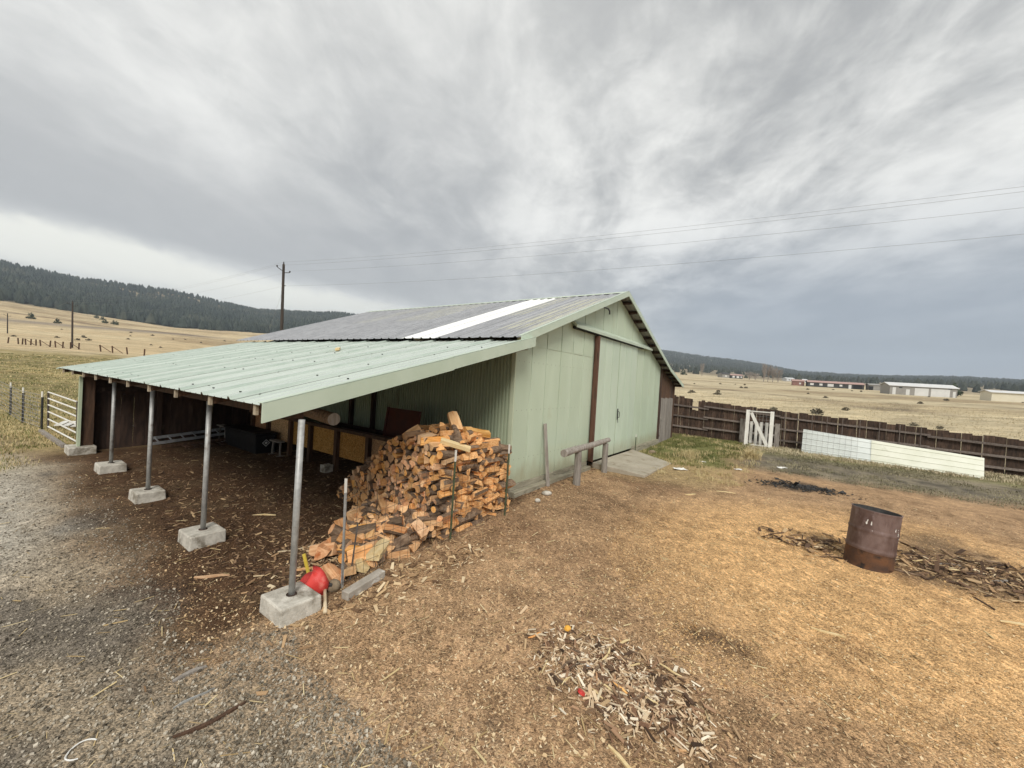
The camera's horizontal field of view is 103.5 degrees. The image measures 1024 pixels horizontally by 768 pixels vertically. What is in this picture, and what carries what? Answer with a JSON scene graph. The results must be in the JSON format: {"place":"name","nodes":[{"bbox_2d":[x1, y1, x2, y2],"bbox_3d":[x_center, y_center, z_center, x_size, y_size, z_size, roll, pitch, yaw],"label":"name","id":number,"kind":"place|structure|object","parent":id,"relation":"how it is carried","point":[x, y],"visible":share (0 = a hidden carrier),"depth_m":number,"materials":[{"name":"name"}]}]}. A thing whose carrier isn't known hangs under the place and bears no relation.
{"place":"outdoors","nodes":[
{"label":"outdoors","id":0,"kind":"place"},
{"bbox_2d":[0,353,133,472],"bbox_3d":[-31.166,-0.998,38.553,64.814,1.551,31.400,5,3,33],"label":"field grass","id":1,"kind":"structure","parent":0,"point":[44,419],"depth_m":19.33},
{"bbox_2d":[0,460,419,767],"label":"gravel","id":2,"kind":"structure","parent":0,"point":[196,762],"depth_m":3.57,"materials":[{"name":"gravel"}]},
{"bbox_2d":[328,579,339,592],"bbox_3d":[-2.377,2.690,5.381,0.162,0.153,0.167,3,2,-13],"label":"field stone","id":3,"kind":"object","parent":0,"point":[335,587],"visible":0.94,"depth_m":5.33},
{"bbox_2d":[0,284,1023,767],"bbox_3d":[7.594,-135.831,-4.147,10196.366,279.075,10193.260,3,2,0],"label":"ground","id":4,"kind":"structure","parent":0,"point":[952,518],"depth_m":5.43,"materials":[{"name":"soil"}]},
{"bbox_2d":[0,381,43,428],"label":"wire field fence","id":5,"kind":"object","parent":4,"relation":"on","point":[23,406],"visible":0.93,"depth_m":15.00,"materials":[{"name":"metal"}]},
{"bbox_2d":[38,429,65,447],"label":"ground beam","id":6,"kind":"structure","parent":4,"relation":"on","point":[50,437],"depth_m":12.64,"materials":[{"name":"grey wood"}]},
{"bbox_2d":[47,391,77,441],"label":"tube gate","id":7,"kind":"structure","parent":4,"relation":"on","point":[49,405],"depth_m":13.12,"materials":[{"name":"metal"}]},
{"bbox_2d":[7,337,145,355],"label":"old post fence","id":8,"kind":"object","parent":4,"relation":"on","point":[55,342],"visible":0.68,"depth_m":78.65,"materials":[{"name":"brown wood"}]},
{"bbox_2d":[172,665,206,682],"bbox_3d":[-3.084,2.760,3.859,0.055,0.021,0.261,5,3,38],"label":"wood scrap","id":9,"kind":"object","parent":4,"relation":"on","point":[188,672],"visible":1,"depth_m":3.85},
{"bbox_2d":[160,438,227,448],"bbox_3d":[-9.837,1.932,13.231,0.477,0.171,2.511,5,3,32],"label":"slatted rack","id":10,"kind":"object","parent":4,"relation":"on","point":[194,444],"visible":0.49,"depth_m":12.87,"materials":[{"name":"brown wood"}]},
{"bbox_2d":[153,427,224,444],"bbox_3d":[-10.391,1.681,13.484,0.452,0.305,2.640,5,3,32],"label":"ladder","id":11,"kind":"object","parent":10,"relation":"on","point":[169,436],"visible":0.61,"depth_m":13.06,"materials":[{"name":"metal"}]},
{"bbox_2d":[173,687,214,708],"bbox_3d":[-2.821,2.786,3.587,0.026,0.021,0.301,5,3,40],"label":"wood scrap","id":12,"kind":"object","parent":4,"relation":"on","point":[194,697],"visible":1,"depth_m":3.58,"materials":[{"name":"wood"}]},
{"bbox_2d":[0,259,412,338],"bbox_3d":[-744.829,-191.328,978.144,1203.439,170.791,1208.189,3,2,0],"label":"conifer forest","id":13,"kind":"object","parent":4,"relation":"on","point":[40,287],"visible":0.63,"depth_m":736.87,"materials":[{"name":"plant"}]},
{"bbox_2d":[172,701,245,737],"bbox_3d":[-2.506,2.810,3.372,0.070,0.020,0.500,5,3,44],"label":"wood scrap","id":14,"kind":"object","parent":4,"relation":"on","point":[207,723],"visible":1,"depth_m":3.33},
{"bbox_2d":[224,424,277,453],"bbox_3d":[-8.513,1.763,13.093,2.300,0.640,0.670,4,1,35],"label":"storage chest","id":15,"kind":"object","parent":4,"relation":"on","point":[251,439],"visible":0.98,"depth_m":12.64,"materials":[{"name":"black plastic"}]},
{"bbox_2d":[268,439,284,456],"bbox_3d":[-7.192,1.950,12.344,0.550,0.462,0.240,4,1,35],"label":"sawhorse","id":16,"kind":"object","parent":4,"relation":"on","point":[277,441],"visible":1,"depth_m":12.27,"materials":[{"name":"grey wood"}]},
{"bbox_2d":[276,262,290,330],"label":"utility pole","id":17,"kind":"object","parent":4,"relation":"on","point":[282,299],"visible":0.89,"depth_m":44.80,"materials":[{"name":"wood"}]},
{"bbox_2d":[27,186,1023,332],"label":"power lines","id":18,"kind":"object","parent":17,"relation":"attached to","point":[641,246],"visible":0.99,"depth_m":24.11,"materials":[{"name":"metal"}]},
{"bbox_2d":[300,565,328,594],"bbox_3d":[-2.601,2.559,5.255,0.407,0.425,0.234,3,2,0],"label":"red bag","id":19,"kind":"object","parent":4,"relation":"on","point":[316,579],"visible":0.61,"depth_m":5.22,"materials":[{"name":"plastic"}]},
{"bbox_2d":[249,392,392,470],"bbox_3d":[-5.523,1.288,12.481,7.612,2.208,1.698,4,1,35],"label":"feed manger","id":20,"kind":"object","parent":4,"relation":"on","point":[351,441],"visible":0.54,"depth_m":11.61,"materials":[{"name":"brown wood"}]},
{"bbox_2d":[304,408,339,425],"bbox_3d":[-4.762,0.479,8.683,4.343,0.230,0.230,5,3,43],"label":"stored log","id":21,"kind":"object","parent":20,"relation":"on","point":[326,417],"visible":0.34,"depth_m":7.30,"materials":[{"name":"brown wood"}]},
{"bbox_2d":[382,407,421,437],"bbox_3d":[-2.933,1.141,10.656,1.300,0.969,0.198,4,1,35],"label":"sheet panel","id":22,"kind":"object","parent":20,"relation":"on","point":[399,421],"visible":0.61,"depth_m":10.73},
{"bbox_2d":[314,540,331,559],"bbox_3d":[-2.926,2.574,6.306,0.274,0.218,0.364,-27,-4,-6],"label":"firewood log","id":23,"kind":"object","parent":4,"relation":"on","point":[323,550],"visible":0.73,"depth_m":6.14,"materials":[{"name":"brown wood"}]},
{"bbox_2d":[309,542,338,556],"bbox_3d":[-2.949,2.637,6.300,0.446,0.262,0.214,-12,21,10],"label":"firewood log","id":24,"kind":"object","parent":4,"relation":"on","point":[313,548],"visible":0.59,"depth_m":6.28,"materials":[{"name":"brown wood"}]},
{"bbox_2d":[320,463,332,472],"bbox_3d":[-5.011,2.288,10.908,0.257,0.238,0.262,4,1,35],"label":"concrete block","id":25,"kind":"object","parent":4,"relation":"on","point":[326,468],"depth_m":10.82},
{"bbox_2d":[323,582,332,614],"bbox_3d":[-2.372,2.703,5.116,0.146,0.124,0.560,3,2,-16],"label":"splitting maul","id":26,"kind":"object","parent":4,"relation":"on","point":[325,600],"visible":0.53,"depth_m":5.07,"materials":[{"name":"brown wood"}]},
{"bbox_2d":[322,563,344,583],"bbox_3d":[-2.533,2.674,5.705,0.185,0.125,0.474,25,-13,-38],"label":"firewood log","id":27,"kind":"object","parent":4,"relation":"on","point":[331,571],"visible":0.7,"depth_m":5.65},
{"bbox_2d":[328,523,348,535],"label":"firewood log","id":28,"kind":"object","parent":4,"relation":"on","point":[334,529],"visible":0.38,"depth_m":6.65,"materials":[{"name":"brown wood"}]},
{"bbox_2d":[82,443,596,609],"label":"bark litter","id":29,"kind":"object","parent":4,"relation":"on","point":[266,556],"visible":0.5,"depth_m":7.50,"materials":[{"name":"wood"}]},
{"bbox_2d":[144,517,538,695],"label":"woodpile litter","id":30,"kind":"object","parent":4,"relation":"on","point":[422,566],"visible":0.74,"depth_m":5.80,"materials":[{"name":"brown wood"}]},
{"bbox_2d":[338,562,355,575],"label":"firewood log","id":31,"kind":"object","parent":4,"relation":"on","point":[349,571],"visible":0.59,"depth_m":5.68,"materials":[{"name":"brown wood"}]},
{"bbox_2d":[342,569,384,600],"bbox_3d":[-1.999,2.710,5.465,0.134,0.139,0.640,4,3,27],"label":"lumber offcut","id":32,"kind":"object","parent":4,"relation":"on","point":[363,584],"visible":1,"depth_m":5.40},
{"bbox_2d":[56,291,683,628],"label":"barn","id":33,"kind":"structure","parent":4,"relation":"on","point":[570,371],"depth_m":11.29,"materials":[{"name":"metal"}]},
{"bbox_2d":[593,337,619,459],"bbox_3d":[3.330,0.513,14.316,0.051,4.180,2.060,4,1,35],"label":"door","id":34,"kind":"structure","parent":33,"relation":"in","point":[609,349],"depth_m":14.30,"materials":[{"name":"paint"}]},
{"bbox_2d":[613,343,637,453],"bbox_3d":[4.551,0.563,15.978,0.150,4.180,2.020,4,1,35],"label":"door","id":35,"kind":"structure","parent":33,"relation":"in","point":[628,354],"depth_m":15.90,"materials":[{"name":"paint"}]},
{"bbox_2d":[339,494,442,567],"bbox_3d":[-2.510,2.483,7.187,2.466,0.683,1.665,5,3,41],"label":"firewood heap","id":36,"kind":"object","parent":4,"relation":"on","point":[411,515],"visible":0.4,"depth_m":7.09,"materials":[{"name":"brown wood"}]},
{"bbox_2d":[336,530,362,542],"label":"firewood log","id":37,"kind":"object","parent":36,"relation":"on","point":[348,536],"visible":0.41,"depth_m":6.42,"materials":[{"name":"brown wood"}]},
{"bbox_2d":[346,544,371,562],"bbox_3d":[-2.287,2.618,6.090,0.375,0.340,0.234,-6,25,-31],"label":"firewood log","id":38,"kind":"object","parent":36,"relation":"on","point":[359,554],"visible":0.5,"depth_m":6.03,"materials":[{"name":"brown wood"}]},
{"bbox_2d":[354,558,369,572],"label":"firewood log","id":39,"kind":"object","parent":36,"relation":"on","point":[359,566],"visible":0.57,"depth_m":5.85,"materials":[{"name":"brown wood"}]},
{"bbox_2d":[349,523,376,533],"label":"firewood log","id":40,"kind":"object","parent":36,"relation":"on","point":[363,527],"visible":0.5,"depth_m":6.77,"materials":[{"name":"brown wood"}]},
{"bbox_2d":[366,538,389,560],"bbox_3d":[-2.040,2.530,6.181,0.209,0.140,0.538,9,1,0],"label":"firewood log","id":41,"kind":"object","parent":36,"relation":"on","point":[373,552],"visible":0.92,"depth_m":6.02,"materials":[{"name":"brown wood"}]},
{"bbox_2d":[377,494,388,513],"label":"firewood log","id":42,"kind":"object","parent":36,"relation":"on","point":[382,503],"visible":0.86,"depth_m":7.46,"materials":[{"name":"brown wood"}]},
{"bbox_2d":[383,524,406,535],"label":"firewood log","id":43,"kind":"object","parent":36,"relation":"on","point":[398,531],"visible":0.77,"depth_m":6.62,"materials":[{"name":"brown wood"}]},
{"bbox_2d":[387,516,402,525],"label":"firewood log","id":44,"kind":"object","parent":36,"relation":"on","point":[398,521],"visible":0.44,"depth_m":7.13,"materials":[{"name":"brown wood"}]},
{"bbox_2d":[390,532,411,548],"bbox_3d":[-1.853,2.573,6.486,0.465,0.175,0.189,-26,35,-20],"label":"firewood log","id":45,"kind":"object","parent":36,"relation":"on","point":[403,539],"visible":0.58,"depth_m":6.46,"materials":[{"name":"brown wood"}]},
{"bbox_2d":[411,518,428,537],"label":"firewood log","id":46,"kind":"object","parent":36,"relation":"on","point":[419,524],"visible":0.95,"depth_m":6.68,"materials":[{"name":"brown wood"}]},
{"bbox_2d":[341,444,509,587],"bbox_3d":[-1.179,2.027,6.952,0.092,1.747,3.791,4,1,35],"label":"wire fence","id":47,"kind":"object","parent":4,"relation":"on","point":[345,511],"visible":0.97,"depth_m":6.57,"materials":[{"name":"metal"}]},
{"bbox_2d":[336,422,515,539],"bbox_3d":[-1.958,1.720,8.889,3.516,2.119,2.344,5,3,35],"label":"firewood heap","id":48,"kind":"object","parent":4,"relation":"on","point":[479,445],"visible":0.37,"depth_m":7.96,"materials":[{"name":"brown wood"}]},
{"bbox_2d":[436,509,458,523],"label":"firewood log","id":49,"kind":"object","parent":48,"relation":"on","point":[444,516],"visible":0.77,"depth_m":7.16,"materials":[{"name":"brown wood"}]},
{"bbox_2d":[447,411,462,431],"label":"firewood log","id":50,"kind":"object","parent":48,"relation":"on","point":[453,417],"visible":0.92,"depth_m":8.08,"materials":[{"name":"brown wood"}]},
{"bbox_2d":[440,437,470,451],"bbox_3d":[-1.044,1.120,7.469,0.582,0.104,0.154,18,11,-5],"label":"firewood log","id":51,"kind":"object","parent":48,"relation":"on","point":[454,444],"visible":1,"depth_m":7.41,"materials":[{"name":"brown wood"}]},
{"bbox_2d":[463,427,490,437],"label":"firewood log","id":52,"kind":"object","parent":48,"relation":"on","point":[486,433],"visible":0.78,"depth_m":8.18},
{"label":"firewood log","id":53,"kind":"object","parent":48,"relation":"on","visible":0},
{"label":"firewood log","id":54,"kind":"object","parent":53,"relation":"on","visible":0},
{"bbox_2d":[421,503,434,511],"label":"firewood log","id":55,"kind":"object","parent":54,"relation":"on","point":[427,508],"visible":0.36,"depth_m":7.27,"materials":[{"name":"brown wood"}]},
{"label":"firewood log","id":56,"kind":"object","parent":55,"relation":"on","visible":0},
{"bbox_2d":[430,495,437,500],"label":"firewood log","id":57,"kind":"object","parent":56,"relation":"on","point":[433,497],"visible":0.3,"depth_m":7.23,"materials":[{"name":"brown wood"}]},
{"bbox_2d":[425,487,440,496],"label":"firewood log","id":58,"kind":"object","parent":57,"relation":"on","point":[429,490],"visible":0.33,"depth_m":7.20,"materials":[{"name":"brown wood"}]},
{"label":"firewood log","id":59,"kind":"object","parent":58,"relation":"on","visible":0},
{"bbox_2d":[429,473,452,479],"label":"firewood log","id":60,"kind":"object","parent":59,"relation":"on","point":[443,476],"visible":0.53,"depth_m":7.26,"materials":[{"name":"brown wood"}]},
{"bbox_2d":[438,467,456,475],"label":"firewood log","id":61,"kind":"object","parent":60,"relation":"on","point":[441,472],"visible":0.32,"depth_m":7.26,"materials":[{"name":"brown wood"}]},
{"bbox_2d":[430,463,444,469],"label":"firewood log","id":62,"kind":"object","parent":61,"relation":"on","point":[435,466],"visible":0.5,"depth_m":7.20,"materials":[{"name":"brown wood"}]},
{"bbox_2d":[430,454,436,465],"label":"firewood log","id":63,"kind":"object","parent":62,"relation":"on","point":[433,459],"visible":0.33,"depth_m":7.21,"materials":[{"name":"brown wood"}]},
{"bbox_2d":[427,451,436,456],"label":"firewood log","id":64,"kind":"object","parent":63,"relation":"on","point":[430,453],"visible":0.4,"depth_m":7.23,"materials":[{"name":"brown wood"}]},
{"bbox_2d":[424,444,429,450],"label":"firewood log","id":65,"kind":"object","parent":64,"relation":"on","point":[426,447],"visible":0.25,"depth_m":7.31,"materials":[{"name":"brown wood"}]},
{"bbox_2d":[420,436,444,444],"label":"firewood log","id":66,"kind":"object","parent":65,"relation":"on","point":[433,439],"visible":0.63,"depth_m":7.44,"materials":[{"name":"brown wood"}]},
{"bbox_2d":[445,463,453,468],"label":"firewood log","id":67,"kind":"object","parent":61,"relation":"on","point":[450,466],"visible":0.32,"depth_m":7.27,"materials":[{"name":"brown wood"}]},
{"bbox_2d":[441,456,459,464],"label":"firewood log","id":68,"kind":"object","parent":67,"relation":"on","point":[448,460],"visible":0.78,"depth_m":7.16,"materials":[{"name":"brown wood"}]},
{"bbox_2d":[437,450,454,458],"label":"firewood log","id":69,"kind":"object","parent":68,"relation":"on","point":[444,454],"visible":0.83,"depth_m":7.14,"materials":[{"name":"brown wood"}]},
{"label":"firewood log","id":70,"kind":"object","parent":58,"relation":"on","visible":0},
{"bbox_2d":[440,477,458,490],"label":"firewood log","id":71,"kind":"object","parent":70,"relation":"on","point":[446,483],"visible":0.76,"depth_m":7.18,"materials":[{"name":"brown wood"}]},
{"bbox_2d":[0,450,1023,767],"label":"straw bits","id":72,"kind":"object","parent":4,"relation":"on","point":[462,670],"visible":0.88,"depth_m":4.02,"materials":[{"name":"plant"}]},
{"bbox_2d":[50,459,1023,767],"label":"wood chips","id":73,"kind":"object","parent":4,"relation":"on","point":[496,731],"visible":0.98,"depth_m":3.87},
{"bbox_2d":[543,423,549,485],"bbox_3d":[0.925,1.924,10.837,0.267,1.716,0.114,5,3,38],"label":"wooden stake","id":74,"kind":"object","parent":4,"relation":"on","point":[546,455],"visible":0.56,"depth_m":10.81,"materials":[{"name":"grey wood"}]},
{"bbox_2d":[561,438,610,485],"bbox_3d":[2.222,2.307,11.757,0.217,1.269,3.353,5,3,33],"label":"hitching rail","id":75,"kind":"object","parent":4,"relation":"on","point":[577,450],"visible":0.88,"depth_m":11.09,"materials":[{"name":"grey wood"}]},
{"bbox_2d":[608,744,631,767],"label":"wood scrap","id":76,"kind":"object","parent":4,"relation":"on","point":[620,757],"visible":1,"depth_m":3.25,"materials":[{"name":"brown wood"}]},
{"bbox_2d":[491,605,760,767],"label":"splinter heap","id":77,"kind":"object","parent":4,"relation":"on","point":[624,677],"visible":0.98,"depth_m":3.93,"materials":[{"name":"wood"}]},
{"bbox_2d":[506,627,752,767],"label":"splinter bark","id":78,"kind":"object","parent":4,"relation":"on","point":[649,701],"visible":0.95,"depth_m":3.90,"materials":[{"name":"wood"}]},
{"bbox_2d":[592,450,670,477],"bbox_3d":[4.562,2.861,14.607,1.790,0.309,4.134,4,1,35],"label":"concrete pad","id":79,"kind":"object","parent":4,"relation":"on","point":[624,462],"visible":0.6,"depth_m":13.93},
{"bbox_2d":[673,448,700,459],"bbox_3d":[7.120,2.799,16.305,1.093,0.466,1.196,3,2,-11],"label":"grass tuft","id":80,"kind":"object","parent":4,"relation":"on","point":[687,454],"visible":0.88,"depth_m":16.34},
{"bbox_2d":[738,446,763,460],"bbox_3d":[10.189,2.938,17.162,1.380,0.504,1.360,3,2,0],"label":"grass tuft","id":81,"kind":"object","parent":4,"relation":"on","point":[749,454],"visible":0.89,"depth_m":17.05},
{"bbox_2d":[744,410,773,447],"bbox_3d":[12.985,2.339,21.231,1.262,1.867,0.407,4,1,35],"label":"gate frame","id":82,"kind":"object","parent":4,"relation":"on","point":[770,438],"visible":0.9,"depth_m":21.18,"materials":[{"name":"white paint"}]},
{"bbox_2d":[739,419,779,447],"bbox_3d":[13.211,2.608,21.579,1.820,1.343,0.226,4,1,35],"label":"wooden pallet","id":83,"kind":"object","parent":4,"relation":"on","point":[776,435],"visible":0.71,"depth_m":21.57,"materials":[{"name":"grey wood"}]},
{"bbox_2d":[735,476,860,499],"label":"charred bits","id":84,"kind":"object","parent":4,"relation":"on","point":[813,488],"visible":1,"depth_m":12.21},
{"bbox_2d":[607,498,1023,767],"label":"sawdust chips","id":85,"kind":"object","parent":4,"relation":"on","point":[783,680],"visible":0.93,"depth_m":4.82,"materials":[{"name":"wood"}]},
{"bbox_2d":[805,380,864,389],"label":"ranch house","id":86,"kind":"structure","parent":4,"relation":"on","point":[834,384],"depth_m":218.30,"materials":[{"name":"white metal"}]},
{"bbox_2d":[801,429,870,461],"bbox_3d":[15.371,2.920,19.115,2.733,1.133,0.628,5,3,43],"label":"roofing sheet","id":87,"kind":"object","parent":4,"relation":"on","point":[861,451],"visible":0.98,"depth_m":19.19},
{"bbox_2d":[662,350,1023,392],"bbox_3d":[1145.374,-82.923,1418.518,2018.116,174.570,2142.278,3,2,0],"label":"conifer forest","id":88,"kind":"object","parent":4,"relation":"on","point":[735,366],"visible":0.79,"depth_m":994.43,"materials":[{"name":"plant"}]},
{"bbox_2d":[672,395,1023,475],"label":"board fence","id":89,"kind":"object","parent":4,"relation":"on","point":[717,420],"visible":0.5,"depth_m":19.88,"materials":[{"name":"wood"}]},
{"bbox_2d":[843,503,903,572],"bbox_3d":[6.335,2.708,7.106,0.700,1.000,0.691,10,0,0],"label":"burn barrel","id":90,"kind":"object","parent":4,"relation":"on","point":[872,538],"visible":1,"depth_m":6.87,"materials":[{"name":"metal"}]},
{"bbox_2d":[751,527,1023,609],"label":"debris trail","id":91,"kind":"object","parent":4,"relation":"on","point":[939,571],"visible":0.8,"depth_m":7.07,"materials":[{"name":"brown plant"}]},
{"bbox_2d":[751,526,1023,601],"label":"debris splinters","id":92,"kind":"object","parent":4,"relation":"on","point":[909,564],"visible":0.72,"depth_m":7.18,"materials":[{"name":"brown wood"}]},
{"bbox_2d":[879,382,958,397],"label":"machine shed","id":93,"kind":"structure","parent":4,"relation":"on","point":[933,390],"depth_m":139.47,"materials":[{"name":"grey metal"}]},
{"bbox_2d":[914,388,928,395],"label":"door","id":94,"kind":"structure","parent":93,"relation":"in","point":[918,391],"depth_m":138.94,"materials":[{"name":"white metal"}]},
{"bbox_2d":[931,389,944,396],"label":"door","id":95,"kind":"structure","parent":93,"relation":"in","point":[934,392],"depth_m":137.25,"materials":[{"name":"white metal"}]},
{"bbox_2d":[871,440,983,478],"bbox_3d":[17.381,3.154,17.078,1.019,0.955,3.388,1,3,-43],"label":"roofing sheet","id":96,"kind":"object","parent":4,"relation":"on","point":[900,455],"visible":0.94,"depth_m":17.02,"materials":[{"name":"metal"}]},
{"bbox_2d":[978,390,1023,401],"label":"storage building","id":97,"kind":"structure","parent":4,"relation":"on","point":[1004,396],"depth_m":114.09,"materials":[{"name":"beige metal"}]},
{"bbox_2d":[0,0,1023,379],"label":"sky","id":98,"kind":"structure","parent":0,"point":[169,144],"materials":[{"name":"grey"}]},
{"bbox_2d":[634,433,762,486],"bbox_3d":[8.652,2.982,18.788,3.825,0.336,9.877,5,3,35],"label":"grass","id":99,"kind":"structure","parent":0,"point":[700,443],"depth_m":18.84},
{"bbox_2d":[675,389,1023,456],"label":"dry grass","id":100,"kind":"structure","parent":0,"point":[854,409],"depth_m":48.88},
{"bbox_2d":[738,450,1023,509],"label":"grass","id":101,"kind":"structure","parent":0,"point":[899,472],"depth_m":14.72,"materials":[{"name":"plant"}]},
{"bbox_2d":[742,442,1023,484],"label":"grass","id":102,"kind":"structure","parent":0,"point":[865,462],"depth_m":17.27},
{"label":"firewood log","id":103,"kind":"object","parent":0,"visible":0},
{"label":"firewood log","id":104,"kind":"object","parent":103,"relation":"on","visible":0},
{"bbox_2d":[401,459,409,465],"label":"firewood log","id":105,"kind":"object","parent":104,"relation":"on","point":[404,462],"visible":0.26,"depth_m":7.63,"materials":[{"name":"brown wood"}]},
{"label":"firewood log","id":106,"kind":"object","parent":105,"relation":"on","visible":0},
{"bbox_2d":[403,449,413,454],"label":"firewood log","id":107,"kind":"object","parent":106,"relation":"on","point":[408,451],"visible":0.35,"depth_m":7.67,"materials":[{"name":"brown wood"}]},
{"bbox_2d":[401,442,407,449],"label":"firewood log","id":108,"kind":"object","parent":107,"relation":"on","point":[403,447],"visible":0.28,"depth_m":7.64,"materials":[{"name":"brown wood"}]},
{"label":"firewood log","id":109,"kind":"object","parent":108,"relation":"on","visible":0},
{"bbox_2d":[404,430,425,439],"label":"firewood log","id":110,"kind":"object","parent":109,"relation":"on","point":[409,435],"visible":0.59,"depth_m":7.67,"materials":[{"name":"brown wood"}]},
{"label":"firewood log","id":111,"kind":"object","parent":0,"visible":0},
{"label":"firewood log","id":112,"kind":"object","parent":111,"relation":"on","visible":0},
{"bbox_2d":[417,432,436,444],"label":"firewood log","id":113,"kind":"object","parent":112,"relation":"on","point":[425,435],"visible":0.5,"depth_m":7.46,"materials":[{"name":"brown wood"}]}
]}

